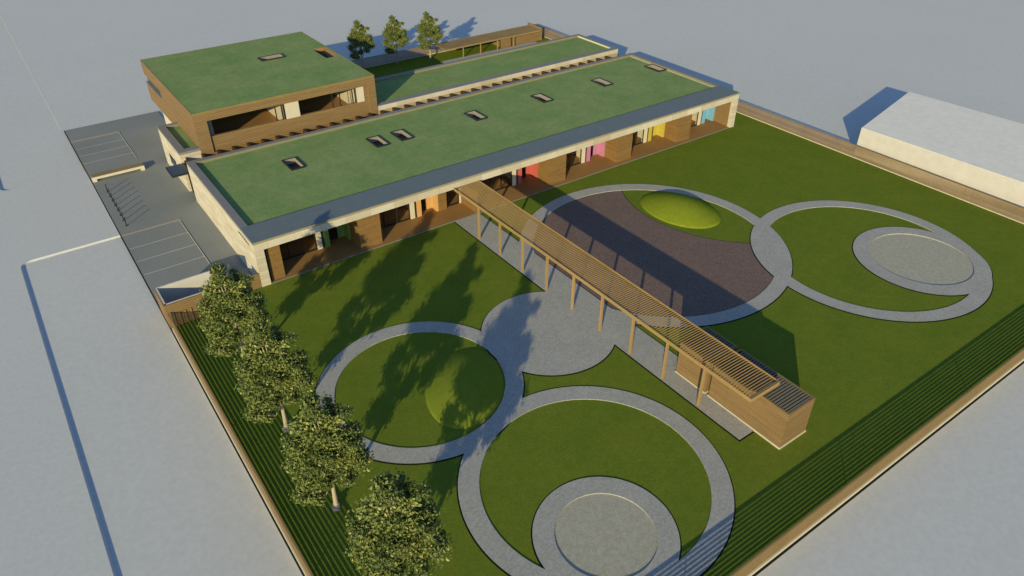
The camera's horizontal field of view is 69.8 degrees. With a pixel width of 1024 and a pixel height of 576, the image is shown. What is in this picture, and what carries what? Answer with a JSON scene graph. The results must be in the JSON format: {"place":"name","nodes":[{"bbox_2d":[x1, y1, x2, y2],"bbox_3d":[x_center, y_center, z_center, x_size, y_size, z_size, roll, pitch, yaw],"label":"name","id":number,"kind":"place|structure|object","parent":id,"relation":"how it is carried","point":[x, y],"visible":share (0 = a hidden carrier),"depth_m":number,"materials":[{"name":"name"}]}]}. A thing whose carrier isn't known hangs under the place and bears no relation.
{"place":"outdoors","nodes":[
{"label":"outdoors","id":0,"kind":"place"},
{"bbox_2d":[0,172,119,575],"bbox_3d":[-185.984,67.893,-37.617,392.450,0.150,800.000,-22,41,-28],"label":"road","id":1,"kind":"structure","parent":0,"point":[50,523],"depth_m":47.45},
{"bbox_2d":[64,131,172,330],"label":"forecourt edge","id":2,"kind":"object","parent":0,"point":[120,236],"visible":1,"depth_m":65.13,"materials":[{"name":"grey concrete"}]},
{"bbox_2d":[140,32,377,190],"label":"hall building","id":3,"kind":"structure","parent":0,"point":[210,101],"depth_m":77.91,"materials":[{"name":"green plant"}]},
{"bbox_2d":[146,79,161,98],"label":"ribbon window","id":4,"kind":"structure","parent":3,"relation":"in","point":[149,82],"depth_m":82.16,"materials":[{"name":"grey glass"}]},
{"bbox_2d":[169,153,176,164],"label":"lobby window","id":5,"kind":"structure","parent":3,"relation":"in","point":[173,161],"depth_m":74.79,"materials":[{"name":"glass"}]},
{"bbox_2d":[274,104,285,120],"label":"window","id":6,"kind":"structure","parent":3,"relation":"in","point":[283,111],"depth_m":75.07,"materials":[{"name":"metal"}]},
{"bbox_2d":[331,88,355,107],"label":"window","id":7,"kind":"structure","parent":3,"relation":"in","point":[353,88],"depth_m":78.48,"materials":[{"name":"metal"}]},
{"bbox_2d":[441,41,536,62],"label":"path","id":8,"kind":"structure","parent":0,"point":[483,53],"depth_m":109.43,"materials":[{"name":"grey concrete"}]},
{"bbox_2d":[434,25,540,57],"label":"pergola","id":9,"kind":"object","parent":8,"relation":"on","point":[483,38],"visible":0.99,"depth_m":109.90,"materials":[{"name":"brown wood"}]},
{"bbox_2d":[0,0,1023,575],"bbox_3d":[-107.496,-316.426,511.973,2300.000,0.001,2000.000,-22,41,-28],"label":"ground","id":10,"kind":"structure","parent":0,"point":[172,488],"depth_m":81.56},
{"bbox_2d":[0,15,60,129],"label":"boundary kerb","id":11,"kind":"structure","parent":10,"relation":"on","point":[48,106],"depth_m":100.92,"materials":[{"name":"grey concrete"}]},
{"bbox_2d":[65,111,252,303],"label":"forecourt","id":12,"kind":"structure","parent":10,"relation":"on","point":[154,192],"depth_m":70.84,"materials":[{"name":"concrete"}]},
{"bbox_2d":[91,163,144,181],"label":"bench","id":13,"kind":"object","parent":12,"relation":"on","point":[95,177],"visible":1,"depth_m":75.73,"materials":[{"name":"beige concrete"}]},
{"bbox_2d":[71,131,180,235],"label":"kerb strip","id":14,"kind":"object","parent":12,"relation":"on","point":[140,229],"visible":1,"depth_m":68.02,"materials":[{"name":"grey concrete"}]},
{"bbox_2d":[76,132,210,274],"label":"parking markings","id":15,"kind":"object","parent":12,"relation":"on","point":[162,239],"visible":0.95,"depth_m":65.21,"materials":[{"name":"white paint"}]},
{"bbox_2d":[120,133,211,264],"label":"marking joint","id":16,"kind":"object","parent":12,"relation":"on","point":[180,220],"visible":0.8,"depth_m":66.28,"materials":[{"name":"grey concrete"}]},
{"bbox_2d":[154,270,261,327],"bbox_3d":[-23.352,0.328,57.213,7.480,2.120,2.890,-22,41,-28],"label":"bin enclosure","id":17,"kind":"object","parent":12,"relation":"on","point":[177,302],"visible":0.51,"depth_m":56.22,"materials":[{"name":"brown wood"}]},
{"bbox_2d":[168,313,313,575],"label":"garden fence","id":18,"kind":"object","parent":10,"relation":"on","point":[299,557],"visible":1,"depth_m":43.53,"materials":[{"name":"brown wood"}]},
{"bbox_2d":[352,25,525,67],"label":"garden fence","id":19,"kind":"object","parent":10,"relation":"on","point":[387,59],"visible":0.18,"depth_m":105.89,"materials":[{"name":"grey metal"}]},
{"bbox_2d":[165,53,739,286],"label":"classroom building","id":20,"kind":"structure","parent":10,"relation":"on","point":[278,210],"depth_m":72.05,"materials":[{"name":"plant"}]},
{"bbox_2d":[282,234,317,260],"bbox_3d":[-18.510,-4.046,62.194,3.780,3.217,0.100,-22,41,-28],"label":"window","id":21,"kind":"structure","parent":20,"relation":"in","point":[314,234],"depth_m":63.05,"materials":[{"name":"metal"}]},
{"bbox_2d":[381,204,409,228],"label":"window","id":22,"kind":"structure","parent":20,"relation":"in","point":[384,226],"depth_m":67.47,"materials":[{"name":"metal"}]},
{"bbox_2d":[480,171,511,195],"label":"window","id":23,"kind":"structure","parent":20,"relation":"in","point":[511,171],"depth_m":72.97,"materials":[{"name":"metal"}]},
{"bbox_2d":[566,149,581,167],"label":"window","id":24,"kind":"structure","parent":20,"relation":"in","point":[581,149],"depth_m":77.49,"materials":[{"name":"metal"}]},
{"bbox_2d":[632,129,643,145],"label":"window","id":25,"kind":"structure","parent":20,"relation":"in","point":[643,129],"depth_m":81.84,"materials":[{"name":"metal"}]},
{"bbox_2d":[171,331,1023,575],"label":"fence","id":26,"kind":"object","parent":10,"relation":"on","point":[834,511],"visible":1,"depth_m":43.81,"materials":[{"name":"brown wood"}]},
{"bbox_2d":[534,24,1023,223],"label":"garden fence","id":27,"kind":"object","parent":10,"relation":"on","point":[983,206],"visible":0.56,"depth_m":76.85,"materials":[{"name":"brown wood"}]},
{"bbox_2d":[730,348,1023,575],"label":"garden fence","id":28,"kind":"object","parent":10,"relation":"on","point":[775,548],"visible":1,"depth_m":42.73,"materials":[{"name":"brown wood"}]},
{"bbox_2d":[854,92,1023,215],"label":"white building","id":29,"kind":"structure","parent":10,"relation":"on","point":[982,152],"depth_m":76.26,"materials":[{"name":"white paint"}]},
{"bbox_2d":[365,36,753,125],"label":"lawn","id":30,"kind":"structure","parent":0,"point":[378,71],"depth_m":105.76,"materials":[{"name":"green plant"}]},
{"bbox_2d":[346,20,375,68],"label":"tree","id":31,"kind":"object","parent":30,"relation":"on","point":[358,37],"visible":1,"depth_m":100.75,"materials":[{"name":"green plant"}]},
{"bbox_2d":[382,15,409,63],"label":"tree","id":32,"kind":"object","parent":30,"relation":"on","point":[395,34],"visible":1,"depth_m":102.73,"materials":[{"name":"green plant"}]},
{"bbox_2d":[416,11,444,59],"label":"tree","id":33,"kind":"object","parent":30,"relation":"on","point":[427,29],"visible":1,"depth_m":104.31,"materials":[{"name":"green plant"}]},
{"bbox_2d":[374,34,617,114],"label":"wing building","id":34,"kind":"structure","parent":30,"relation":"on","point":[411,88],"depth_m":91.25,"materials":[{"name":"green plant"}]},
{"bbox_2d":[492,22,541,47],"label":"timber shed","id":35,"kind":"structure","parent":30,"relation":"on","point":[520,39],"depth_m":112.71,"materials":[{"name":"brown wood"}]},
{"bbox_2d":[176,119,1023,575],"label":"lawn","id":36,"kind":"structure","parent":0,"point":[876,389],"depth_m":52.07,"materials":[{"name":"green plant"}]},
{"bbox_2d":[195,262,273,356],"bbox_3d":[-18.460,2.000,49.031,5.094,8.550,4.985,-22,41,-28],"label":"tree","id":37,"kind":"object","parent":36,"relation":"on","point":[227,299],"visible":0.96,"depth_m":47.99,"materials":[{"name":"green plant"}]},
{"bbox_2d":[232,319,319,432],"bbox_3d":[-14.128,5.474,44.064,5.094,8.550,4.985,-22,41,-28],"label":"tree","id":38,"kind":"object","parent":36,"relation":"on","point":[275,365],"visible":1,"depth_m":43.07,"materials":[{"name":"green plant"}]},
{"bbox_2d":[279,392,376,511],"bbox_3d":[-9.803,8.944,39.104,5.094,8.550,4.985,-22,41,-28],"label":"tree","id":39,"kind":"object","parent":36,"relation":"on","point":[318,435],"visible":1,"depth_m":38.10,"materials":[{"name":"green plant"}]},
{"bbox_2d":[344,468,454,575],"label":"tree","id":40,"kind":"object","parent":36,"relation":"on","point":[392,512],"visible":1,"depth_m":33.47,"materials":[{"name":"green plant"}]},
{"bbox_2d":[425,349,503,428],"bbox_3d":[-3.187,6.328,49.559,5.297,0.880,7.996,0,35,0],"label":"grass mound","id":41,"kind":"object","parent":36,"relation":"on","point":[464,389],"depth_m":48.81,"materials":[{"name":"green plant"}]},
{"bbox_2d":[640,192,720,228],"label":"grass mound","id":42,"kind":"object","parent":36,"relation":"on","point":[679,209],"depth_m":68.76,"materials":[{"name":"green plant"}]},
{"bbox_2d":[675,326,736,393],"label":"timber shed","id":43,"kind":"structure","parent":36,"relation":"on","point":[689,370],"depth_m":49.22,"materials":[{"name":"brown wood"}]},
{"bbox_2d":[707,349,814,449],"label":"timber shed","id":44,"kind":"structure","parent":36,"relation":"on","point":[777,417],"depth_m":45.59,"materials":[{"name":"brown wood"}]},
{"bbox_2d":[714,372,729,405],"bbox_3d":[13.593,6.531,47.611,0.024,2.380,0.800,-22,41,-28],"label":"door","id":45,"kind":"structure","parent":44,"relation":"in","point":[721,389],"depth_m":47.72,"materials":[{"name":"brown wood"}]},
{"bbox_2d":[724,379,752,422],"bbox_3d":[14.396,7.175,46.691,0.024,2.380,1.840,-22,41,-28],"label":"door","id":46,"kind":"structure","parent":44,"relation":"in","point":[734,402],"depth_m":46.79,"materials":[{"name":"brown wood"}]},
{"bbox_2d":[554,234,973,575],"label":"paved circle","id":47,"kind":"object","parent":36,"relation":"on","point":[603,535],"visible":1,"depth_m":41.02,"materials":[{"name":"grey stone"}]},
{"bbox_2d":[533,191,773,316],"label":"chippings","id":48,"kind":"object","parent":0,"point":[683,274],"visible":0.91,"depth_m":62.94,"materials":[{"name":"brown gravel"}]},
{"bbox_2d":[315,184,992,575],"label":"path","id":49,"kind":"structure","parent":0,"point":[547,332],"depth_m":52.81,"materials":[{"name":"grey concrete"}]},
{"bbox_2d":[454,180,779,405],"bbox_3d":[5.586,-0.252,56.611,2.710,3.420,33.638,-22,41,-28],"label":"pergola","id":50,"kind":"object","parent":49,"relation":"on","point":[681,318],"visible":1,"depth_m":53.43,"materials":[{"name":"brown wood"}]},
{"bbox_2d":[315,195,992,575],"bbox_3d":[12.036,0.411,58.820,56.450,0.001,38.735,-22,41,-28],"label":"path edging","id":51,"kind":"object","parent":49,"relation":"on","point":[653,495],"visible":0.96,"depth_m":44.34,"materials":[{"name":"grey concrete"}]}
]}

